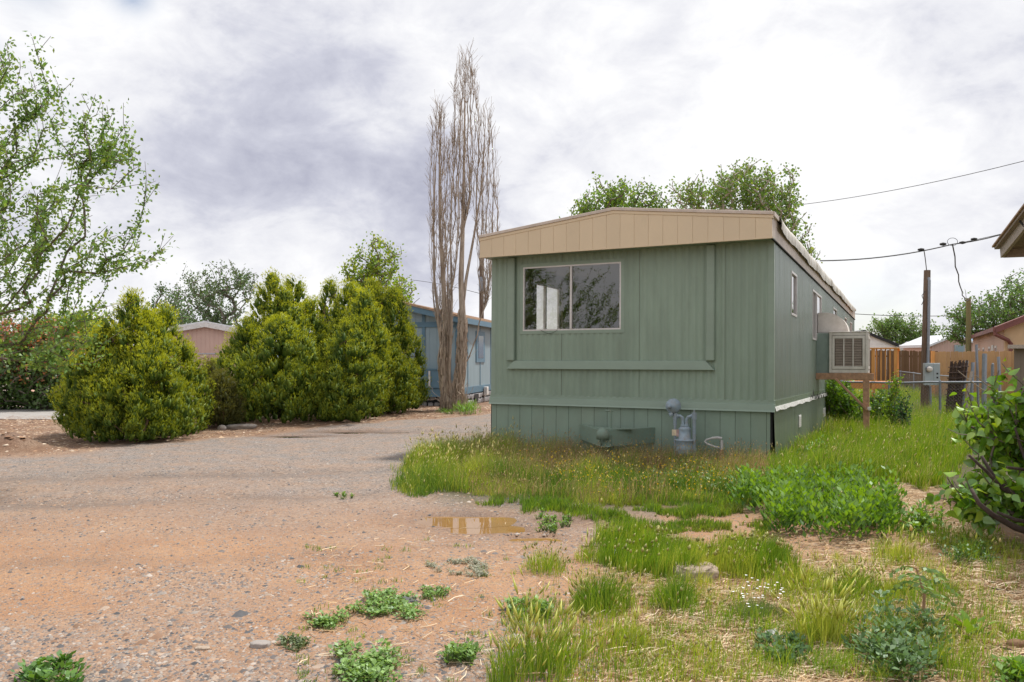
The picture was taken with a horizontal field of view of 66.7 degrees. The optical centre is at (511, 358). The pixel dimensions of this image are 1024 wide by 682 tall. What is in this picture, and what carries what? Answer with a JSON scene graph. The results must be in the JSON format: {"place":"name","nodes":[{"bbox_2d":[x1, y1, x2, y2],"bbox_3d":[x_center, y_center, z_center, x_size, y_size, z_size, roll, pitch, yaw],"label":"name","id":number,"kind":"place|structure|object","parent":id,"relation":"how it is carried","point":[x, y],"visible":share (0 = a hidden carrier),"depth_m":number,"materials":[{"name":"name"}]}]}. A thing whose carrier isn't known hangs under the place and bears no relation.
{"place":"outdoors","nodes":[
{"label":"outdoors","id":0,"kind":"place"},
{"bbox_2d":[0,409,64,418],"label":"gravel road","id":1,"kind":"structure","parent":0,"point":[23,413],"depth_m":19.80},
{"bbox_2d":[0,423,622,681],"bbox_3d":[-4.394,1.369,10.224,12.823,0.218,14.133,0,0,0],"label":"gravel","id":2,"kind":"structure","parent":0,"point":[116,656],"depth_m":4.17,"materials":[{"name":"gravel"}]},
{"bbox_2d":[401,421,529,475],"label":"yellow grass","id":3,"kind":"structure","parent":0,"point":[423,452],"depth_m":10.28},
{"bbox_2d":[0,378,1023,681],"bbox_3d":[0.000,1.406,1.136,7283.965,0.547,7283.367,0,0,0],"label":"ground","id":4,"kind":"structure","parent":0,"point":[380,438],"depth_m":5.97,"materials":[{"name":"soil"}]},
{"bbox_2d":[11,650,90,681],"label":"sprawling weed","id":5,"kind":"object","parent":4,"relation":"on","point":[37,670],"visible":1,"depth_m":3.37,"materials":[{"name":"green plant"}]},
{"bbox_2d":[0,314,102,409],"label":"photinia hedge","id":6,"kind":"object","parent":4,"relation":"on","point":[26,387],"visible":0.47,"depth_m":21.02,"materials":[{"name":"green plant"}]},
{"bbox_2d":[9,304,120,374],"bbox_3d":[-16.138,-0.219,26.888,5.677,3.447,2.429,0,0,0],"label":"yellow green shrub","id":7,"kind":"object","parent":4,"relation":"on","point":[83,326],"visible":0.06,"depth_m":26.70,"materials":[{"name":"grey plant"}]},
{"bbox_2d":[0,31,177,378],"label":"elm tree","id":8,"kind":"object","parent":4,"relation":"on","point":[107,155],"visible":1,"depth_m":8.57,"materials":[{"name":"green plant"}]},
{"bbox_2d":[46,285,216,442],"bbox_3d":[-6.700,0.129,13.819,2.894,2.814,3.059,0,0,-24],"label":"juniper shrub","id":9,"kind":"object","parent":4,"relation":"on","point":[147,386],"visible":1,"depth_m":13.14,"materials":[{"name":"green plant"}]},
{"bbox_2d":[147,281,200,325],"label":"broadleaf tree","id":10,"kind":"object","parent":4,"relation":"on","point":[174,303],"visible":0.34,"depth_m":41.92,"materials":[{"name":"green plant"}]},
{"bbox_2d":[165,259,260,326],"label":"broadleaf tree","id":11,"kind":"object","parent":4,"relation":"on","point":[208,299],"visible":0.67,"depth_m":47.64,"materials":[{"name":"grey plant"}]},
{"bbox_2d":[167,321,262,372],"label":"pink house","id":12,"kind":"structure","parent":4,"relation":"on","point":[207,336],"depth_m":37.95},
{"bbox_2d":[199,358,246,425],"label":"juniper shrub","id":13,"kind":"object","parent":4,"relation":"on","point":[226,395],"visible":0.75,"depth_m":15.40,"materials":[{"name":"green plant"}]},
{"bbox_2d":[0,405,490,456],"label":"mulch","id":14,"kind":"object","parent":4,"relation":"on","point":[79,442],"visible":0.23,"depth_m":15.30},
{"bbox_2d":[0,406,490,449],"bbox_3d":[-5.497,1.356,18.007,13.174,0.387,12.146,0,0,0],"label":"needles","id":15,"kind":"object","parent":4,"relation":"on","point":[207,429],"visible":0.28,"depth_m":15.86,"materials":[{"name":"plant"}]},
{"bbox_2d":[0,509,545,681],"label":"stones","id":16,"kind":"object","parent":4,"relation":"on","point":[230,670],"visible":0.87,"depth_m":4.04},
{"bbox_2d":[205,267,345,423],"bbox_3d":[-5.326,-0.338,17.351,3.654,3.566,4.109,0,0,0],"label":"juniper shrub","id":17,"kind":"object","parent":4,"relation":"on","point":[272,384],"visible":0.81,"depth_m":16.48,"materials":[{"name":"green plant"}]},
{"bbox_2d":[275,632,310,651],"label":"sprawling weed","id":18,"kind":"object","parent":4,"relation":"on","point":[292,639],"visible":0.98,"depth_m":3.80,"materials":[{"name":"green plant"}]},
{"bbox_2d":[302,605,350,630],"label":"sprawling weed","id":19,"kind":"object","parent":4,"relation":"on","point":[324,620],"visible":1,"depth_m":4.11,"materials":[{"name":"green plant"}]},
{"bbox_2d":[309,275,394,421],"bbox_3d":[-3.865,-0.373,18.308,1.990,3.662,5.326,0,0,-18],"label":"juniper shrub","id":20,"kind":"object","parent":4,"relation":"on","point":[363,386],"visible":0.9,"depth_m":16.95,"materials":[{"name":"green plant"}]},
{"bbox_2d":[327,638,409,681],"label":"sprawling weed","id":21,"kind":"object","parent":4,"relation":"on","point":[371,668],"visible":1,"depth_m":3.47,"materials":[{"name":"green plant"}]},
{"bbox_2d":[337,230,419,303],"bbox_3d":[-5.820,-1.919,34.142,3.537,7.233,2.701,0,0,0],"label":"broadleaf tree","id":22,"kind":"object","parent":4,"relation":"on","point":[374,267],"visible":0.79,"depth_m":33.70,"materials":[{"name":"green plant"}]},
{"bbox_2d":[344,585,428,620],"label":"sprawling weed","id":23,"kind":"object","parent":4,"relation":"on","point":[403,606],"visible":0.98,"depth_m":4.34,"materials":[{"name":"green plant"}]},
{"bbox_2d":[345,276,432,413],"bbox_3d":[-3.308,-0.311,20.426,2.241,3.699,3.203,0,0,0],"label":"juniper shrub","id":24,"kind":"object","parent":4,"relation":"on","point":[408,392],"visible":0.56,"depth_m":20.03,"materials":[{"name":"green plant"}]},
{"bbox_2d":[317,302,490,405],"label":"blue house","id":25,"kind":"structure","parent":4,"relation":"on","point":[478,372],"depth_m":24.52,"materials":[{"name":"blue painted siding"},{"name":"blue painted trim"},{"name":"tan shingle"}]},
{"bbox_2d":[476,331,484,361],"bbox_3d":[-1.080,-0.403,26.588,0.047,1.050,1.200,0,0,12],"label":"window","id":26,"kind":"structure","parent":25,"relation":"in","point":[480,341],"depth_m":26.51,"materials":[{"name":"blue glass"}]},
{"bbox_2d":[417,584,450,599],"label":"sprawling weed","id":27,"kind":"object","parent":4,"relation":"on","point":[430,592],"visible":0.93,"depth_m":4.61,"materials":[{"name":"green plant"}]},
{"bbox_2d":[289,537,580,681],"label":"dirt sprouts","id":28,"kind":"object","parent":4,"relation":"on","point":[352,629],"visible":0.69,"depth_m":4.02,"materials":[{"name":"green plant"}]},
{"bbox_2d":[425,556,492,576],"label":"silver mat plant","id":29,"kind":"object","parent":4,"relation":"on","point":[479,571],"visible":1,"depth_m":5.20,"materials":[{"name":"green plant"}]},
{"bbox_2d":[296,522,623,681],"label":"needles","id":30,"kind":"object","parent":4,"relation":"on","point":[539,579],"visible":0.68,"depth_m":4.34,"materials":[{"name":"plant"}]},
{"bbox_2d":[436,637,484,666],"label":"sprawling weed","id":31,"kind":"object","parent":4,"relation":"on","point":[454,652],"visible":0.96,"depth_m":3.60,"materials":[{"name":"green plant"}]},
{"bbox_2d":[425,37,499,410],"bbox_3d":[-1.405,-3.698,21.890,2.277,10.619,1.279,0,0,0],"label":"poplar tree","id":32,"kind":"object","parent":4,"relation":"on","point":[452,394],"visible":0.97,"depth_m":21.80,"materials":[{"name":"brown plant"}]},
{"bbox_2d":[450,399,480,414],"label":"bright tuft","id":33,"kind":"object","parent":4,"relation":"on","point":[470,407],"visible":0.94,"depth_m":20.81,"materials":[{"name":"green plant"}]},
{"bbox_2d":[415,517,516,527],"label":"puddle","id":34,"kind":"object","parent":4,"relation":"on","point":[470,522],"visible":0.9,"depth_m":6.76,"materials":[{"name":"liquid"}]},
{"bbox_2d":[479,248,484,318],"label":"timber pole","id":35,"kind":"object","parent":4,"relation":"on","point":[480,299],"visible":0.25,"depth_m":43.88,"materials":[{"name":"brown wood"}]},
{"bbox_2d":[450,526,524,533],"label":"puddle","id":36,"kind":"object","parent":4,"relation":"on","point":[506,529],"visible":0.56,"depth_m":6.45,"materials":[{"name":"liquid"}]},
{"bbox_2d":[481,613,535,681],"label":"grass clump","id":37,"kind":"object","parent":4,"relation":"on","point":[501,677],"visible":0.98,"depth_m":3.30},
{"bbox_2d":[502,594,555,618],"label":"sprawling weed","id":38,"kind":"object","parent":4,"relation":"on","point":[542,607],"visible":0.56,"depth_m":4.27,"materials":[{"name":"green plant"}]},
{"bbox_2d":[479,576,606,681],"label":"grass clump","id":39,"kind":"object","parent":4,"relation":"on","point":[541,658],"visible":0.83,"depth_m":3.43,"materials":[{"name":"plant"}]},
{"bbox_2d":[520,539,569,577],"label":"grass clump","id":40,"kind":"object","parent":4,"relation":"on","point":[552,561],"visible":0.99,"depth_m":5.12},
{"bbox_2d":[534,518,571,532],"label":"sprawling weed","id":41,"kind":"object","parent":4,"relation":"on","point":[554,525],"visible":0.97,"depth_m":6.38,"materials":[{"name":"green plant"}]},
{"bbox_2d":[574,527,603,564],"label":"grass clump","id":42,"kind":"object","parent":4,"relation":"on","point":[587,555],"visible":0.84,"depth_m":5.41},
{"bbox_2d":[560,557,651,618],"bbox_3d":[0.515,1.261,4.380,0.528,0.316,0.488,0,0,0],"label":"grass clump","id":43,"kind":"object","parent":4,"relation":"on","point":[606,593],"visible":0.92,"depth_m":4.34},
{"bbox_2d":[559,171,671,217],"bbox_3d":[4.822,-2.920,32.990,5.884,9.763,3.592,0,0,0],"label":"broadleaf tree","id":44,"kind":"object","parent":4,"relation":"on","point":[616,198],"visible":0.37,"depth_m":32.57,"materials":[{"name":"green plant"}]},
{"bbox_2d":[606,607,661,651],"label":"grass clump","id":45,"kind":"object","parent":4,"relation":"on","point":[635,630],"visible":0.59,"depth_m":3.78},
{"bbox_2d":[522,436,753,499],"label":"yellow flowers","id":46,"kind":"object","parent":4,"relation":"on","point":[639,466],"visible":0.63,"depth_m":8.45,"materials":[{"name":"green plant"}]},
{"bbox_2d":[479,207,855,461],"bbox_3d":[5.427,-0.140,18.901,4.443,3.813,18.950,0,-1,27],"label":"mobile home","id":47,"kind":"object","parent":4,"relation":"on","point":[709,317],"visible":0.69,"depth_m":11.26,"materials":[{"name":"green paint"}]},
{"bbox_2d":[537,283,559,328],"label":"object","id":48,"kind":"structure","parent":47,"relation":"in","point":[545,286],"depth_m":14.13,"materials":[{"name":"metal"}]},
{"bbox_2d":[523,262,620,330],"bbox_3d":[0.891,-0.924,11.747,1.595,0.990,0.052,0,-1,27],"label":"window","id":49,"kind":"structure","parent":47,"relation":"in","point":[571,266],"depth_m":11.73,"materials":[{"name":"glass"}]},
{"bbox_2d":[791,270,796,316],"bbox_3d":[4.424,-1.012,12.245,0.052,0.680,0.660,0,-1,27],"label":"window","id":50,"kind":"structure","parent":47,"relation":"in","point":[793,276],"depth_m":12.33,"materials":[{"name":"metal"}]},
{"bbox_2d":[812,289,821,340],"bbox_3d":[6.024,-0.828,15.393,0.060,0.950,1.704,0,-1,27],"label":"window","id":51,"kind":"structure","parent":47,"relation":"in","point":[817,299],"depth_m":15.20,"materials":[{"name":"metal"}]},
{"bbox_2d":[643,563,705,613],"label":"grass clump","id":52,"kind":"object","parent":4,"relation":"on","point":[673,590],"visible":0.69,"depth_m":4.33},
{"bbox_2d":[666,398,696,457],"bbox_3d":[2.318,1.021,10.644,0.386,0.951,0.257,0,0,-6],"label":"gas meter","id":53,"kind":"object","parent":4,"relation":"on","point":[683,431],"visible":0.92,"depth_m":10.60,"materials":[{"name":"grey paint"}]},
{"bbox_2d":[648,460,739,491],"bbox_3d":[2.017,1.280,8.576,1.100,0.316,1.596,0,0,0],"label":"leafy weed patch","id":54,"kind":"object","parent":4,"relation":"on","point":[706,474],"visible":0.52,"depth_m":8.26,"materials":[{"name":"green plant"}]},
{"bbox_2d":[673,561,718,582],"bbox_3d":[1.159,1.371,4.984,0.305,0.125,0.281,0,0,0],"label":"flat rock","id":55,"kind":"object","parent":4,"relation":"on","point":[708,568],"visible":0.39,"depth_m":4.89,"materials":[{"name":"brown stone"}]},
{"bbox_2d":[587,498,808,580],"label":"grass","id":56,"kind":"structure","parent":4,"relation":"on","point":[649,553],"depth_m":5.22,"materials":[{"name":"plant"}]},
{"bbox_2d":[664,157,824,262],"bbox_3d":[9.170,-3.033,30.929,6.136,10.009,3.448,0,0,0],"label":"broadleaf tree","id":57,"kind":"object","parent":4,"relation":"on","point":[762,199],"visible":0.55,"depth_m":30.50,"materials":[{"name":"green plant"}]},
{"bbox_2d":[727,544,774,580],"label":"grass clump","id":58,"kind":"object","parent":4,"relation":"on","point":[747,564],"visible":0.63,"depth_m":4.99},
{"bbox_2d":[725,593,790,627],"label":"grass clump","id":59,"kind":"object","parent":4,"relation":"on","point":[754,605],"visible":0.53,"depth_m":4.17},
{"bbox_2d":[503,545,1016,681],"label":"thin grass","id":60,"kind":"structure","parent":4,"relation":"on","point":[614,660],"depth_m":3.78,"materials":[{"name":"plant"}]},
{"bbox_2d":[754,626,811,663],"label":"sprawling weed","id":61,"kind":"object","parent":4,"relation":"on","point":[790,635],"visible":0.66,"depth_m":3.67,"materials":[{"name":"green plant"}]},
{"bbox_2d":[574,549,1023,681],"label":"wood chips","id":62,"kind":"object","parent":4,"relation":"on","point":[709,618],"visible":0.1,"depth_m":4.32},
{"bbox_2d":[763,548,841,598],"bbox_3d":[1.748,1.278,4.708,0.585,0.271,0.399,0,0,-25],"label":"grass clump","id":63,"kind":"object","parent":4,"relation":"on","point":[809,578],"visible":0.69,"depth_m":4.67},
{"bbox_2d":[587,476,1023,681],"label":"straw","id":64,"kind":"object","parent":4,"relation":"on","point":[802,677],"visible":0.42,"depth_m":4.09,"materials":[{"name":"plant"}]},
{"bbox_2d":[793,430,839,458],"bbox_3d":[4.654,1.294,11.818,0.757,0.348,3.628,0,0,22],"label":"leafy weed patch","id":65,"kind":"object","parent":4,"relation":"on","point":[808,445],"visible":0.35,"depth_m":11.19,"materials":[{"name":"green plant"}]},
{"bbox_2d":[725,458,911,542],"bbox_3d":[2.798,1.208,7.148,1.637,0.432,3.026,0,0,16],"label":"leafy weed patch","id":66,"kind":"object","parent":4,"relation":"on","point":[867,503],"visible":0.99,"depth_m":6.42,"materials":[{"name":"green plant"}]},
{"bbox_2d":[613,513,1023,681],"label":"straw tufts","id":67,"kind":"object","parent":4,"relation":"on","point":[840,662],"visible":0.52,"depth_m":3.85,"materials":[{"name":"beige plant"}]},
{"bbox_2d":[768,563,873,650],"bbox_3d":[1.526,1.204,3.837,0.428,0.424,0.500,0,0,42],"label":"grass clump","id":68,"kind":"object","parent":4,"relation":"on","point":[823,615],"visible":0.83,"depth_m":3.81,"materials":[{"name":"plant"}]},
{"bbox_2d":[816,373,873,427],"bbox_3d":[6.513,1.080,15.211,1.008,1.596,0.750,0,-1,27],"label":"cooler stand","id":69,"kind":"object","parent":4,"relation":"on","point":[864,377],"visible":0.91,"depth_m":14.80,"materials":[{"name":"brown wood"}]},
{"bbox_2d":[816,313,869,372],"bbox_3d":[6.559,-0.309,15.378,0.938,1.218,0.870,0,-1,27],"label":"evaporative cooler","id":70,"kind":"object","parent":69,"relation":"on","point":[841,347],"visible":0.99,"depth_m":15.05,"materials":[{"name":"metal"}]},
{"bbox_2d":[825,380,875,423],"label":"leafy bush","id":71,"kind":"object","parent":4,"relation":"on","point":[840,398],"visible":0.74,"depth_m":17.06,"materials":[{"name":"green plant"}]},
{"bbox_2d":[824,553,896,599],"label":"grass clump","id":72,"kind":"object","parent":4,"relation":"on","point":[857,577],"visible":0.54,"depth_m":4.54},
{"bbox_2d":[851,348,899,400],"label":"fence","id":73,"kind":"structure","parent":4,"relation":"on","point":[896,367],"depth_m":22.05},
{"bbox_2d":[856,385,903,423],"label":"leafy bush","id":74,"kind":"object","parent":4,"relation":"on","point":[876,405],"visible":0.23,"depth_m":17.64,"materials":[{"name":"green plant"}]},
{"bbox_2d":[859,330,906,360],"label":"white house","id":75,"kind":"structure","parent":4,"relation":"on","point":[876,341],"depth_m":74.73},
{"bbox_2d":[880,369,909,427],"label":"bush","id":76,"kind":"object","parent":4,"relation":"on","point":[892,391],"visible":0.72,"depth_m":15.58,"materials":[{"name":"green plant"}]},
{"bbox_2d":[854,350,937,389],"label":"wood fence","id":77,"kind":"object","parent":4,"relation":"on","point":[904,356],"visible":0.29,"depth_m":41.07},
{"bbox_2d":[841,589,952,681],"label":"sprawling weed","id":78,"kind":"object","parent":4,"relation":"on","point":[897,643],"visible":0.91,"depth_m":3.60,"materials":[{"name":"green plant"}]},
{"bbox_2d":[868,524,926,565],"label":"grass clump","id":79,"kind":"object","parent":4,"relation":"on","point":[895,549],"visible":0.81,"depth_m":5.36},
{"bbox_2d":[871,559,926,602],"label":"grass clump","id":80,"kind":"object","parent":4,"relation":"on","point":[886,583],"visible":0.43,"depth_m":4.53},
{"bbox_2d":[890,385,915,430],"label":"leafy bush","id":81,"kind":"object","parent":4,"relation":"on","point":[904,416],"visible":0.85,"depth_m":14.87,"materials":[{"name":"green plant"}]},
{"bbox_2d":[859,309,949,344],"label":"broadleaf tree","id":82,"kind":"object","parent":4,"relation":"on","point":[890,330],"visible":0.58,"depth_m":87.22,"materials":[{"name":"green plant"}]},
{"bbox_2d":[808,491,1021,561],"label":"thin grass","id":83,"kind":"structure","parent":4,"relation":"on","point":[969,535],"depth_m":5.96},
{"bbox_2d":[841,380,988,418],"bbox_3d":[10.166,1.184,19.654,3.538,1.333,0.060,0,0,37],"label":"chain link fence","id":84,"kind":"object","parent":4,"relation":"on","point":[939,382],"visible":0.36,"depth_m":19.38,"materials":[{"name":"metal"}]},
{"bbox_2d":[880,565,959,619],"bbox_3d":[2.140,1.248,4.068,0.340,0.333,0.328,0,0,0],"label":"seedling tree","id":85,"kind":"object","parent":4,"relation":"on","point":[941,576],"visible":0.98,"depth_m":4.06,"materials":[{"name":"green plant"}]},
{"bbox_2d":[899,371,948,399],"bbox_3d":[19.100,1.271,37.600,0.057,1.373,19.916,0,0,19],"label":"chain link fence","id":86,"kind":"object","parent":4,"relation":"on","point":[914,377],"visible":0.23,"depth_m":35.70,"materials":[{"name":"metal"}]},
{"bbox_2d":[896,498,953,537],"bbox_3d":[3.446,1.308,6.517,0.430,0.230,1.295,0,0,22],"label":"leafy weed patch","id":87,"kind":"object","parent":4,"relation":"on","point":[915,515],"visible":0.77,"depth_m":6.34,"materials":[{"name":"green plant"}]},
{"bbox_2d":[920,270,939,408],"bbox_3d":[13.672,-0.437,25.453,0.524,4.958,0.545,0,0,0],"label":"meter pole","id":88,"kind":"object","parent":4,"relation":"on","point":[930,371],"visible":0.93,"depth_m":25.48,"materials":[{"name":"brown wood"}]},
{"bbox_2d":[899,335,972,377],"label":"pink house","id":89,"kind":"structure","parent":4,"relation":"on","point":[935,345],"depth_m":62.06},
{"bbox_2d":[925,556,968,596],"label":"grass clump","id":90,"kind":"object","parent":4,"relation":"on","point":[963,570],"visible":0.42,"depth_m":4.62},
{"bbox_2d":[944,361,961,412],"bbox_3d":[12.186,0.808,21.500,0.468,1.497,0.339,0,0,0],"label":"lattice roll","id":91,"kind":"object","parent":4,"relation":"on","point":[954,371],"visible":0.74,"depth_m":21.42,"materials":[{"name":"metal"}]},
{"bbox_2d":[952,360,968,413],"bbox_3d":[12.384,0.792,21.500,0.482,1.528,0.319,0,0,0],"label":"lattice roll","id":92,"kind":"object","parent":4,"relation":"on","point":[963,369],"visible":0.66,"depth_m":21.41,"materials":[{"name":"metal"}]},
{"bbox_2d":[937,532,999,565],"bbox_3d":[3.187,1.328,5.449,0.378,0.178,0.738,0,0,24],"label":"leafy weed patch","id":93,"kind":"object","parent":4,"relation":"on","point":[966,556],"visible":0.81,"depth_m":5.33,"materials":[{"name":"green plant"}]},
{"bbox_2d":[966,298,970,351],"bbox_3d":[22.311,-0.448,38.000,0.251,5.017,0.264,0,0,0],"label":"timber pole","id":94,"kind":"object","parent":4,"relation":"on","point":[968,325],"visible":0.6,"depth_m":37.90,"materials":[{"name":"brown wood"}]},
{"bbox_2d":[947,609,996,639],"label":"seedling","id":95,"kind":"object","parent":4,"relation":"on","point":[969,626],"visible":0.66,"depth_m":3.90,"materials":[{"name":"green plant"}]},
{"bbox_2d":[925,357,1023,536],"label":"lilac bush","id":96,"kind":"object","parent":4,"relation":"on","point":[982,505],"visible":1,"depth_m":5.91,"materials":[{"name":"green plant"}]},
{"bbox_2d":[935,351,1013,398],"bbox_3d":[18.883,0.651,31.727,2.960,1.962,0.063,0,0,16],"label":"wood fence","id":97,"kind":"object","parent":4,"relation":"on","point":[943,358],"visible":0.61,"depth_m":31.66,"materials":[{"name":"brown weathered grey-brown wood"}]},
{"bbox_2d":[955,533,993,559],"bbox_3d":[3.256,1.298,5.482,0.514,0.234,0.271,0,0,-35],"label":"leafy weed patch","id":98,"kind":"object","parent":4,"relation":"on","point":[975,539],"visible":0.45,"depth_m":5.45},
{"bbox_2d":[937,268,1023,347],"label":"broadleaf tree","id":99,"kind":"object","parent":4,"relation":"on","point":[1009,310],"visible":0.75,"depth_m":45.63,"materials":[{"name":"green plant"}]},
{"bbox_2d":[981,353,986,410],"bbox_3d":[11.386,0.786,18.752,0.105,1.828,0.235,0,0,39],"label":"fence stake","id":100,"kind":"object","parent":4,"relation":"on","point":[984,372],"visible":0.59,"depth_m":18.72,"materials":[{"name":"metal"}]},
{"bbox_2d":[971,315,1023,367],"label":"salmon house","id":101,"kind":"structure","parent":4,"relation":"on","point":[1001,337],"depth_m":33.47,"materials":[{"name":"beige paint"}]},
{"bbox_2d":[987,652,1023,681],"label":"sprawling weed","id":102,"kind":"object","parent":4,"relation":"on","point":[1018,659],"visible":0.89,"depth_m":3.35,"materials":[{"name":"green plant"}]},
{"bbox_2d":[992,204,1023,257],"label":"neighbour house","id":103,"kind":"structure","parent":4,"relation":"on","point":[1009,242],"depth_m":8.65,"materials":[{"name":"beige"}]},
{"bbox_2d":[1008,345,1023,391],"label":"shed","id":104,"kind":"structure","parent":4,"relation":"on","point":[1018,356],"depth_m":27.40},
{"bbox_2d":[0,0,1023,345],"label":"sky","id":105,"kind":"structure","parent":0,"point":[277,134],"materials":[{"name":"white"}]},
{"bbox_2d":[389,435,770,504],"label":"tall grass","id":106,"kind":"structure","parent":0,"point":[425,481],"depth_m":8.37,"materials":[{"name":"plant"}]},
{"bbox_2d":[437,425,783,503],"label":"brown grass","id":107,"kind":"structure","parent":0,"point":[581,455],"depth_m":9.49,"materials":[{"name":"plant"}]},
{"bbox_2d":[475,492,771,536],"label":"clover grass","id":108,"kind":"structure","parent":0,"point":[685,511],"depth_m":6.93,"materials":[{"name":"plant"}]},
{"bbox_2d":[759,389,1014,492],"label":"lawn","id":109,"kind":"structure","parent":0,"point":[918,424],"depth_m":10.71,"materials":[{"name":"green plant"}]},
{"bbox_2d":[820,235,999,260],"bbox_3d":[14.137,-3.836,24.146,11.660,2.160,0.346,0,0,-20],"label":"overhead wire","id":110,"kind":"object","parent":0,"point":[906,253],"visible":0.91,"depth_m":23.20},
{"bbox_2d":[854,384,1009,399],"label":"lawn","id":111,"kind":"structure","parent":0,"point":[903,391],"depth_m":33.13,"materials":[{"name":"green plant"}]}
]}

